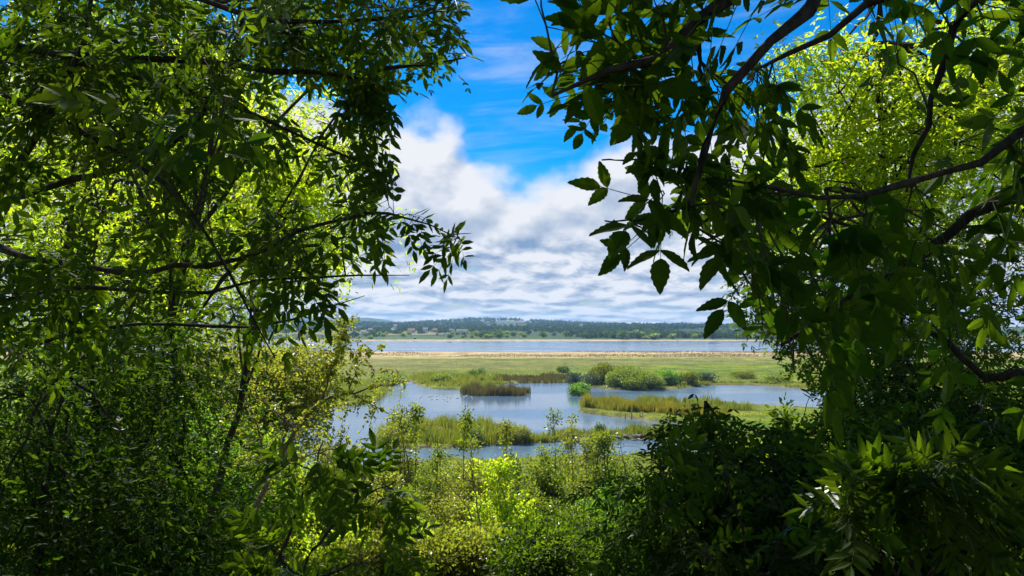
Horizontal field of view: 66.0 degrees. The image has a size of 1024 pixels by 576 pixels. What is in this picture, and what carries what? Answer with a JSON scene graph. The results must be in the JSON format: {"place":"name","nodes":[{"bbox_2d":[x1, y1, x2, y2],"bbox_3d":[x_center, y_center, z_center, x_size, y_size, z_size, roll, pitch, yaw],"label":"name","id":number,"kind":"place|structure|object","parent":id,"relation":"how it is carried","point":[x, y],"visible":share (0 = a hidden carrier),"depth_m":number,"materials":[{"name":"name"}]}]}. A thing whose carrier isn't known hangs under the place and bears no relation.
{"place":"outdoors","nodes":[
{"label":"outdoors","id":0,"kind":"place"},
{"bbox_2d":[0,317,1023,575],"bbox_3d":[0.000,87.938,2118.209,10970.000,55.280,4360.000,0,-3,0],"label":"ground","id":1,"kind":"structure","parent":0,"point":[450,361],"depth_m":298.06,"materials":[{"name":"green plant"}]},
{"bbox_2d":[0,272,271,571],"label":"dark sapling","id":2,"kind":"object","parent":1,"relation":"on","point":[199,421],"visible":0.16,"depth_m":7.93,"materials":[{"name":"green plant"}]},
{"bbox_2d":[0,247,291,569],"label":"dark sapling","id":3,"kind":"object","parent":1,"relation":"on","point":[123,374],"visible":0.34,"depth_m":6.56,"materials":[{"name":"green plant"}]},
{"bbox_2d":[0,310,297,575],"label":"dark sapling","id":4,"kind":"object","parent":1,"relation":"on","point":[114,506],"visible":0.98,"depth_m":5.10,"materials":[{"name":"green plant"}]},
{"bbox_2d":[0,0,301,571],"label":"ash sapling","id":5,"kind":"object","parent":1,"relation":"on","point":[74,190],"visible":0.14,"depth_m":11.51,"materials":[{"name":"green plant"}]},
{"bbox_2d":[0,356,332,555],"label":"hazel shrub","id":6,"kind":"object","parent":1,"relation":"on","point":[238,476],"visible":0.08,"depth_m":14.70,"materials":[{"name":"green plant"}]},
{"bbox_2d":[0,442,334,575],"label":"understorey shrub","id":7,"kind":"object","parent":1,"relation":"on","point":[231,543],"visible":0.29,"depth_m":6.02,"materials":[{"name":"green plant"}]},
{"bbox_2d":[0,15,368,488],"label":"willow tree","id":8,"kind":"object","parent":1,"relation":"on","point":[111,218],"visible":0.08,"depth_m":37.51,"materials":[{"name":"green plant"}]},
{"bbox_2d":[175,403,268,561],"bbox_3d":[-6.255,4.200,16.822,2.241,3.537,2.388,-1,-3,11],"label":"hawthorn shrub","id":9,"kind":"object","parent":1,"relation":"on","point":[219,462],"visible":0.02,"depth_m":16.83,"materials":[{"name":"green plant"}]},
{"bbox_2d":[35,59,432,564],"bbox_3d":[-3.508,0.536,10.540,4.957,7.330,3.949,0,-3,0],"label":"ash sapling","id":10,"kind":"object","parent":1,"relation":"on","point":[317,196],"visible":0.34,"depth_m":10.27,"materials":[{"name":"green plant"}]},
{"bbox_2d":[0,0,470,571],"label":"ash sapling","id":11,"kind":"object","parent":1,"relation":"on","point":[210,150],"visible":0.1,"depth_m":7.92,"materials":[{"name":"green plant"}]},
{"bbox_2d":[131,312,351,495],"bbox_3d":[-6.561,3.580,18.823,5.696,6.171,5.162,0,-3,0],"label":"hazel shrub","id":12,"kind":"object","parent":1,"relation":"on","point":[309,393],"visible":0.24,"depth_m":18.44,"materials":[{"name":"green plant"}]},
{"bbox_2d":[0,0,483,407],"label":"ash tree","id":13,"kind":"object","parent":1,"relation":"on","point":[60,86],"visible":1,"depth_m":3.72,"materials":[{"name":"green plant"}]},
{"bbox_2d":[216,429,320,567],"bbox_3d":[-4.782,4.255,15.602,2.320,3.002,2.312,0,-3,0],"label":"hawthorn shrub","id":14,"kind":"object","parent":1,"relation":"on","point":[301,526],"visible":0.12,"depth_m":15.59,"materials":[{"name":"green plant"}]},
{"bbox_2d":[210,311,409,569],"bbox_3d":[-3.220,2.509,12.097,3.366,4.330,1.911,0,-3,0],"label":"hawthorn tree","id":15,"kind":"object","parent":1,"relation":"on","point":[343,337],"visible":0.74,"depth_m":11.96,"materials":[{"name":"green plant"}]},
{"bbox_2d":[279,465,359,564],"bbox_3d":[-4.250,5.178,17.689,2.348,2.330,2.435,0,-3,0],"label":"hawthorn shrub","id":16,"kind":"object","parent":1,"relation":"on","point":[323,512],"visible":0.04,"depth_m":17.64,"materials":[{"name":"green plant"}]},
{"bbox_2d":[268,514,375,575],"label":"bramble shrub","id":17,"kind":"object","parent":1,"relation":"on","point":[309,538],"visible":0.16,"depth_m":13.82,"materials":[{"name":"green plant"}]},
{"bbox_2d":[252,377,391,401],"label":"reed bed","id":18,"kind":"object","parent":1,"relation":"on","point":[366,384],"visible":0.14,"depth_m":175.30,"materials":[{"name":"green plant"}]},
{"bbox_2d":[276,439,368,510],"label":"hawthorn shrub","id":19,"kind":"object","parent":1,"relation":"on","point":[334,467],"visible":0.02,"depth_m":44.42,"materials":[{"name":"green plant"}]},
{"bbox_2d":[217,427,441,575],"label":"rowan sapling","id":20,"kind":"object","parent":1,"relation":"on","point":[391,503],"visible":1,"depth_m":3.83,"materials":[{"name":"green plant"}]},
{"bbox_2d":[281,522,434,575],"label":"shaded shrub","id":21,"kind":"object","parent":1,"relation":"on","point":[363,554],"visible":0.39,"depth_m":10.60,"materials":[{"name":"green plant"}]},
{"bbox_2d":[335,469,389,501],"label":"bramble shrub","id":22,"kind":"object","parent":1,"relation":"on","point":[367,480],"visible":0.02,"depth_m":60.66,"materials":[{"name":"green plant"}]},
{"bbox_2d":[331,463,431,550],"bbox_3d":[-2.836,4.895,16.763,2.092,2.503,2.090,0,-3,0],"label":"hawthorn shrub","id":23,"kind":"object","parent":1,"relation":"on","point":[389,479],"visible":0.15,"depth_m":16.59,"materials":[{"name":"green plant"}]},
{"bbox_2d":[374,422,398,442],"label":"island bush","id":24,"kind":"object","parent":1,"relation":"on","point":[380,436],"visible":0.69,"depth_m":98.52,"materials":[{"name":"green plant"}]},
{"bbox_2d":[343,478,439,527],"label":"willow shrub","id":25,"kind":"object","parent":1,"relation":"on","point":[422,512],"visible":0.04,"depth_m":21.61,"materials":[{"name":"green plant"}]},
{"bbox_2d":[374,370,409,383],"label":"bush","id":26,"kind":"object","parent":1,"relation":"on","point":[384,377],"visible":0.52,"depth_m":198.17,"materials":[{"name":"green plant"}]},
{"bbox_2d":[381,401,429,498],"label":"willow shrub","id":27,"kind":"object","parent":1,"relation":"on","point":[409,470],"visible":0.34,"depth_m":26.76,"materials":[{"name":"green plant"}]},
{"bbox_2d":[371,455,439,495],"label":"bramble shrub","id":28,"kind":"object","parent":1,"relation":"on","point":[421,470],"visible":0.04,"depth_m":59.71,"materials":[{"name":"green plant"}]},
{"bbox_2d":[396,413,415,438],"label":"island bush","id":29,"kind":"object","parent":1,"relation":"on","point":[412,427],"visible":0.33,"depth_m":99.84,"materials":[{"name":"green plant"}]},
{"bbox_2d":[404,399,428,524],"bbox_3d":[-2.401,4.824,19.814,0.553,4.091,0.620,2,-4,-41],"label":"young sapling","id":30,"kind":"object","parent":1,"relation":"on","point":[416,415],"visible":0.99,"depth_m":19.83,"materials":[{"name":"green plant"}]},
{"bbox_2d":[411,514,440,534],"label":"fresh shrub","id":31,"kind":"object","parent":1,"relation":"on","point":[426,526],"depth_m":17.44,"materials":[{"name":"green plant"}]},
{"bbox_2d":[407,519,456,575],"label":"bramble shrub","id":32,"kind":"object","parent":1,"relation":"on","point":[428,524],"visible":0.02,"depth_m":13.01,"materials":[{"name":"green plant"}]},
{"bbox_2d":[426,372,455,380],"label":"bush","id":33,"kind":"object","parent":1,"relation":"on","point":[439,376],"visible":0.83,"depth_m":201.29,"materials":[{"name":"green plant"}]},
{"bbox_2d":[413,441,483,523],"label":"willow shrub","id":34,"kind":"object","parent":1,"relation":"on","point":[435,464],"visible":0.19,"depth_m":31.43,"materials":[{"name":"green plant"}]},
{"bbox_2d":[389,516,509,575],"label":"shaded shrub","id":35,"kind":"object","parent":1,"relation":"on","point":[450,555],"visible":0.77,"depth_m":10.67,"materials":[{"name":"green plant"}]},
{"bbox_2d":[417,456,492,488],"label":"bramble shrub","id":36,"kind":"object","parent":1,"relation":"on","point":[474,462],"visible":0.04,"depth_m":57.31,"materials":[{"name":"green plant"}]},
{"bbox_2d":[408,369,503,386],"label":"reed bed","id":37,"kind":"object","parent":1,"relation":"on","point":[462,378],"visible":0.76,"depth_m":203.37,"materials":[{"name":"green plant"}]},
{"bbox_2d":[375,412,541,445],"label":"reed bed","id":38,"kind":"object","parent":1,"relation":"on","point":[438,431],"visible":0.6,"depth_m":100.95,"materials":[{"name":"green plant"}]},
{"bbox_2d":[430,470,491,574],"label":"dry stem","id":39,"kind":"object","parent":1,"relation":"on","point":[465,504],"visible":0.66,"depth_m":12.49,"materials":[{"name":"brown plant"}]},
{"bbox_2d":[423,483,505,535],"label":"hawthorn shrub","id":40,"kind":"object","parent":1,"relation":"on","point":[455,504],"visible":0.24,"depth_m":19.40,"materials":[{"name":"green plant"}]},
{"bbox_2d":[453,402,476,493],"bbox_3d":[-1.237,5.031,20.771,0.599,4.018,0.553,-2,-3,39],"label":"young sapling","id":41,"kind":"object","parent":1,"relation":"on","point":[463,442],"visible":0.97,"depth_m":20.81,"materials":[{"name":"green plant"}]},
{"bbox_2d":[443,440,487,571],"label":"dry stem","id":42,"kind":"object","parent":1,"relation":"on","point":[477,512],"visible":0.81,"depth_m":12.99,"materials":[{"name":"brown plant"}]},
{"bbox_2d":[457,424,485,439],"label":"island bush","id":43,"kind":"object","parent":1,"relation":"on","point":[476,432],"visible":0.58,"depth_m":98.72,"materials":[{"name":"green plant"}]},
{"bbox_2d":[426,432,517,513],"bbox_3d":[-1.478,6.900,27.660,3.405,3.760,3.440,0,-3,0],"label":"willow shrub","id":44,"kind":"object","parent":1,"relation":"on","point":[469,485],"visible":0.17,"depth_m":27.55,"materials":[{"name":"green plant"}]},
{"bbox_2d":[468,367,488,374],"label":"bush","id":45,"kind":"object","parent":1,"relation":"on","point":[471,372],"visible":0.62,"depth_m":224.69,"materials":[{"name":"green plant"}]},
{"bbox_2d":[448,514,518,575],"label":"shaded shrub","id":46,"kind":"object","parent":1,"relation":"on","point":[498,541],"visible":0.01,"depth_m":13.86,"materials":[{"name":"green plant"}]},
{"bbox_2d":[466,515,523,574],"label":"bramble shrub","id":47,"kind":"object","parent":1,"relation":"on","point":[496,527],"visible":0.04,"depth_m":13.84,"materials":[{"name":"green plant"}]},
{"bbox_2d":[452,453,542,536],"bbox_3d":[-0.143,4.830,16.865,2.569,2.617,2.035,0,-3,0],"label":"hawthorn shrub","id":48,"kind":"object","parent":1,"relation":"on","point":[504,508],"visible":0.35,"depth_m":16.61,"materials":[{"name":"green plant"}]},
{"bbox_2d":[496,417,517,484],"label":"young sapling","id":49,"kind":"object","parent":1,"relation":"on","point":[506,429],"visible":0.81,"depth_m":21.80,"materials":[{"name":"green plant"}]},
{"bbox_2d":[478,451,536,496],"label":"bramble shrub","id":50,"kind":"object","parent":1,"relation":"on","point":[518,468],"visible":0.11,"depth_m":55.14,"materials":[{"name":"green plant"}]},
{"bbox_2d":[25,350,1000,356],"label":"straw grass","id":51,"kind":"structure","parent":1,"relation":"on","point":[654,355],"depth_m":382.88,"materials":[{"name":"beige plant"}]},
{"bbox_2d":[4,499,1021,571],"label":"slope grass","id":52,"kind":"structure","parent":1,"relation":"on","point":[265,554],"depth_m":18.32,"materials":[{"name":"green plant"}]},
{"bbox_2d":[510,424,532,442],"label":"island bush","id":53,"kind":"object","parent":1,"relation":"on","point":[522,432],"visible":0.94,"depth_m":99.61,"materials":[{"name":"green plant"}]},
{"bbox_2d":[493,371,569,382],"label":"reed bed","id":54,"kind":"object","parent":1,"relation":"on","point":[545,377],"visible":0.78,"depth_m":208.80,"materials":[{"name":"green plant"}]},
{"bbox_2d":[242,317,825,338],"bbox_3d":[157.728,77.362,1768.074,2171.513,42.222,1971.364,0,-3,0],"label":"woodland","id":55,"kind":"object","parent":1,"relation":"on","point":[477,324],"visible":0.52,"depth_m":1318.16,"materials":[{"name":"green plant"}]},
{"bbox_2d":[504,440,584,520],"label":"willow shrub","id":56,"kind":"object","parent":1,"relation":"on","point":[540,473],"visible":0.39,"depth_m":29.39,"materials":[{"name":"green plant"}]},
{"bbox_2d":[492,479,597,527],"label":"hawthorn shrub","id":57,"kind":"object","parent":1,"relation":"on","point":[546,509],"visible":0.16,"depth_m":18.76,"materials":[{"name":"green plant"}]},
{"bbox_2d":[475,503,632,575],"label":"shaded shrub","id":58,"kind":"object","parent":1,"relation":"on","point":[528,541],"visible":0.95,"depth_m":9.54,"materials":[{"name":"green plant"}]},
{"bbox_2d":[542,407,569,503],"bbox_3d":[1.233,5.301,21.833,0.733,3.989,0.799,2,-3,-39],"label":"young sapling","id":59,"kind":"object","parent":1,"relation":"on","point":[553,429],"visible":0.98,"depth_m":21.81,"materials":[{"name":"green plant"}]},
{"bbox_2d":[533,451,586,504],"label":"bramble shrub","id":60,"kind":"object","parent":1,"relation":"on","point":[564,470],"visible":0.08,"depth_m":56.65,"materials":[{"name":"green plant"}]},
{"bbox_2d":[556,365,570,372],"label":"bush","id":61,"kind":"object","parent":1,"relation":"on","point":[563,369],"visible":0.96,"depth_m":242.50,"materials":[{"name":"green plant"}]},
{"bbox_2d":[557,413,583,509],"bbox_3d":[1.605,5.418,21.765,0.711,3.887,0.571,2,-3,-31],"label":"young sapling","id":62,"kind":"object","parent":1,"relation":"on","point":[569,442],"visible":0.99,"depth_m":21.79,"materials":[{"name":"green plant"}]},
{"bbox_2d":[561,424,579,438],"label":"causeway bush","id":63,"kind":"object","parent":1,"relation":"on","point":[568,431],"visible":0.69,"depth_m":101.73,"materials":[{"name":"green plant"}]},
{"bbox_2d":[537,425,610,443],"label":"reed bed","id":64,"kind":"object","parent":1,"relation":"on","point":[544,438],"visible":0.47,"depth_m":103.61,"materials":[{"name":"green plant"}]},
{"bbox_2d":[565,371,584,384],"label":"grey bush","id":65,"kind":"object","parent":1,"relation":"on","point":[572,377],"visible":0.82,"depth_m":197.34,"materials":[{"name":"green plant"}]},
{"bbox_2d":[522,496,633,575],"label":"shaded shrub","id":66,"kind":"object","parent":1,"relation":"on","point":[582,522],"visible":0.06,"depth_m":13.97,"materials":[{"name":"green plant"}]},
{"bbox_2d":[577,332,588,338],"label":"shore tree","id":67,"kind":"object","parent":1,"relation":"on","point":[584,335],"visible":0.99,"depth_m":787.21,"materials":[{"name":"green plant"}]},
{"bbox_2d":[573,436,596,509],"bbox_3d":[1.942,5.521,20.725,0.562,3.246,0.620,-2,-3,34],"label":"young sapling","id":68,"kind":"object","parent":1,"relation":"on","point":[586,459],"visible":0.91,"depth_m":20.77,"materials":[{"name":"green plant"}]},
{"bbox_2d":[576,371,602,384],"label":"bare bush","id":69,"kind":"object","parent":1,"relation":"on","point":[589,379],"visible":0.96,"depth_m":191.79,"materials":[{"name":"green plant"}]},
{"bbox_2d":[593,422,606,431],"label":"causeway bush","id":70,"kind":"object","parent":1,"relation":"on","point":[600,426],"visible":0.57,"depth_m":104.83,"materials":[{"name":"green plant"}]},
{"bbox_2d":[584,362,619,384],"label":"willow bush","id":71,"kind":"object","parent":1,"relation":"on","point":[602,370],"visible":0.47,"depth_m":195.22,"materials":[{"name":"green plant"}]},
{"bbox_2d":[555,471,649,525],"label":"fresh shrub","id":72,"kind":"object","parent":1,"relation":"on","point":[610,498],"visible":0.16,"depth_m":23.51,"materials":[{"name":"green plant"}]},
{"bbox_2d":[556,423,650,511],"bbox_3d":[3.020,6.352,25.556,3.357,3.887,2.947,0,-3,0],"label":"willow shrub","id":73,"kind":"object","parent":1,"relation":"on","point":[602,443],"visible":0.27,"depth_m":25.81,"materials":[{"name":"green plant"}]},
{"bbox_2d":[567,450,651,508],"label":"bramble shrub","id":74,"kind":"object","parent":1,"relation":"on","point":[630,472],"visible":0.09,"depth_m":53.94,"materials":[{"name":"green plant"}]},
{"bbox_2d":[547,432,677,440],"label":"shore stones","id":75,"kind":"object","parent":1,"relation":"on","point":[632,435],"visible":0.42,"depth_m":103.44,"materials":[{"name":"grey stone"}]},
{"bbox_2d":[593,427,638,518],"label":"dry stem","id":76,"kind":"object","parent":1,"relation":"on","point":[625,472],"visible":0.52,"depth_m":14.99,"materials":[{"name":"brown plant"}]},
{"bbox_2d":[616,330,629,338],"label":"shore tree","id":77,"kind":"object","parent":1,"relation":"on","point":[622,334],"visible":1,"depth_m":768.88,"materials":[{"name":"green plant"}]},
{"bbox_2d":[576,504,694,575],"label":"shaded shrub","id":78,"kind":"object","parent":1,"relation":"on","point":[617,530],"visible":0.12,"depth_m":12.62,"materials":[{"name":"green plant"}]},
{"bbox_2d":[604,365,666,389],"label":"willow bush","id":79,"kind":"object","parent":1,"relation":"on","point":[634,379],"visible":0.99,"depth_m":183.96,"materials":[{"name":"green plant"}]},
{"bbox_2d":[604,420,677,438],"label":"reed bed","id":80,"kind":"object","parent":1,"relation":"on","point":[635,429],"visible":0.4,"depth_m":106.19,"materials":[{"name":"green plant"}]},
{"bbox_2d":[648,333,655,338],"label":"shore tree","id":81,"kind":"object","parent":1,"relation":"on","point":[651,335],"visible":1,"depth_m":765.70,"materials":[{"name":"green plant"}]},
{"bbox_2d":[578,392,731,416],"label":"reed bed","id":82,"kind":"object","parent":1,"relation":"on","point":[587,400],"visible":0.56,"depth_m":132.43,"materials":[{"name":"green plant"}]},
{"bbox_2d":[654,368,683,385],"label":"willow bush","id":83,"kind":"object","parent":1,"relation":"on","point":[670,377],"visible":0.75,"depth_m":191.65,"materials":[{"name":"green plant"}]},
{"bbox_2d":[667,333,675,338],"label":"shore tree","id":84,"kind":"object","parent":1,"relation":"on","point":[672,336],"visible":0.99,"depth_m":781.68,"materials":[{"name":"green plant"}]},
{"bbox_2d":[599,392,756,411],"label":"reed bed","id":85,"kind":"object","parent":1,"relation":"on","point":[713,401],"visible":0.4,"depth_m":140.69,"materials":[{"name":"green plant"}]},
{"bbox_2d":[679,370,701,383],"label":"bush","id":86,"kind":"object","parent":1,"relation":"on","point":[690,377],"visible":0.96,"depth_m":193.21,"materials":[{"name":"green plant"}]},
{"bbox_2d":[532,346,868,575],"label":"elder sapling","id":87,"kind":"object","parent":1,"relation":"on","point":[707,420],"visible":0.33,"depth_m":5.38,"materials":[{"name":"green plant"}]},
{"bbox_2d":[697,371,720,381],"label":"grey bush","id":88,"kind":"object","parent":1,"relation":"on","point":[706,376],"visible":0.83,"depth_m":202.55,"materials":[{"name":"green plant"}]},
{"bbox_2d":[709,332,717,338],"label":"shore tree","id":89,"kind":"object","parent":1,"relation":"on","point":[713,335],"visible":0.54,"depth_m":773.53,"materials":[{"name":"green plant"}]},
{"bbox_2d":[633,419,828,575],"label":"elder sapling","id":90,"kind":"object","parent":1,"relation":"on","point":[705,473],"visible":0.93,"depth_m":4.46,"materials":[{"name":"green plant"}]},
{"bbox_2d":[725,370,756,378],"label":"bush","id":91,"kind":"object","parent":1,"relation":"on","point":[745,374],"visible":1,"depth_m":215.26,"materials":[{"name":"green plant"}]},
{"bbox_2d":[500,0,1023,447],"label":"elder tree","id":92,"kind":"object","parent":1,"relation":"on","point":[607,64],"visible":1,"depth_m":1.99,"materials":[{"name":"green plant"}]},
{"bbox_2d":[758,373,793,381],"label":"bush","id":93,"kind":"object","parent":1,"relation":"on","point":[776,378],"visible":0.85,"depth_m":201.37,"materials":[{"name":"green plant"}]},
{"bbox_2d":[765,393,808,475],"bbox_3d":[3.457,2.647,9.906,0.689,2.689,0.590,2,-3,-31],"label":"young sapling","id":94,"kind":"object","parent":1,"relation":"on","point":[787,416],"visible":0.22,"depth_m":9.93,"materials":[{"name":"green plant"}]},
{"bbox_2d":[673,379,900,391],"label":"reed bed","id":95,"kind":"object","parent":1,"relation":"on","point":[700,383],"visible":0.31,"depth_m":195.95,"materials":[{"name":"green plant"}]},
{"bbox_2d":[619,438,1023,575],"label":"hazel shrub","id":96,"kind":"object","parent":1,"relation":"on","point":[870,542],"depth_m":13.79,"materials":[{"name":"green plant"}]},
{"bbox_2d":[660,334,1023,575],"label":"dark shrub","id":97,"kind":"object","parent":1,"relation":"on","point":[1005,427],"visible":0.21,"depth_m":4.99,"materials":[{"name":"green plant"}]},
{"bbox_2d":[669,135,1023,574],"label":"ash sapling","id":98,"kind":"object","parent":1,"relation":"on","point":[858,213],"visible":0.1,"depth_m":7.85,"materials":[{"name":"green plant"}]},
{"bbox_2d":[702,0,1023,444],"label":"ash sapling","id":99,"kind":"object","parent":1,"relation":"on","point":[857,158],"visible":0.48,"depth_m":9.57,"materials":[{"name":"green plant"}]},
{"bbox_2d":[748,240,1023,458],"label":"thorn tree","id":100,"kind":"object","parent":1,"relation":"on","point":[879,394],"visible":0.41,"depth_m":6.26,"materials":[{"name":"green plant"}]},
{"bbox_2d":[781,421,1023,575],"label":"ash seedling","id":101,"kind":"object","parent":1,"relation":"on","point":[945,494],"visible":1,"depth_m":2.88,"materials":[{"name":"green plant"}]},
{"bbox_2d":[0,0,1023,326],"label":"sky","id":102,"kind":"structure","parent":0,"point":[471,158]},
{"bbox_2d":[41,341,1023,351],"bbox_3d":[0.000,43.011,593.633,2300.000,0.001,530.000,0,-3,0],"label":"estuary water","id":103,"kind":"structure","parent":0,"point":[519,346],"depth_m":554.24,"materials":[{"name":"blue liquid"}]},
{"bbox_2d":[267,381,872,469],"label":"pond water","id":104,"kind":"structure","parent":0,"point":[532,408],"depth_m":143.67,"materials":[{"name":"blue liquid"}]},
{"bbox_2d":[460,379,530,395],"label":"reed bed","id":105,"kind":"object","parent":104,"relation":"in","point":[477,389],"visible":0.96,"depth_m":168.24,"materials":[{"name":"green plant"}]},
{"bbox_2d":[567,382,591,395],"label":"water bush","id":106,"kind":"object","parent":104,"relation":"in","point":[577,389],"visible":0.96,"depth_m":168.54,"materials":[{"name":"green plant"}]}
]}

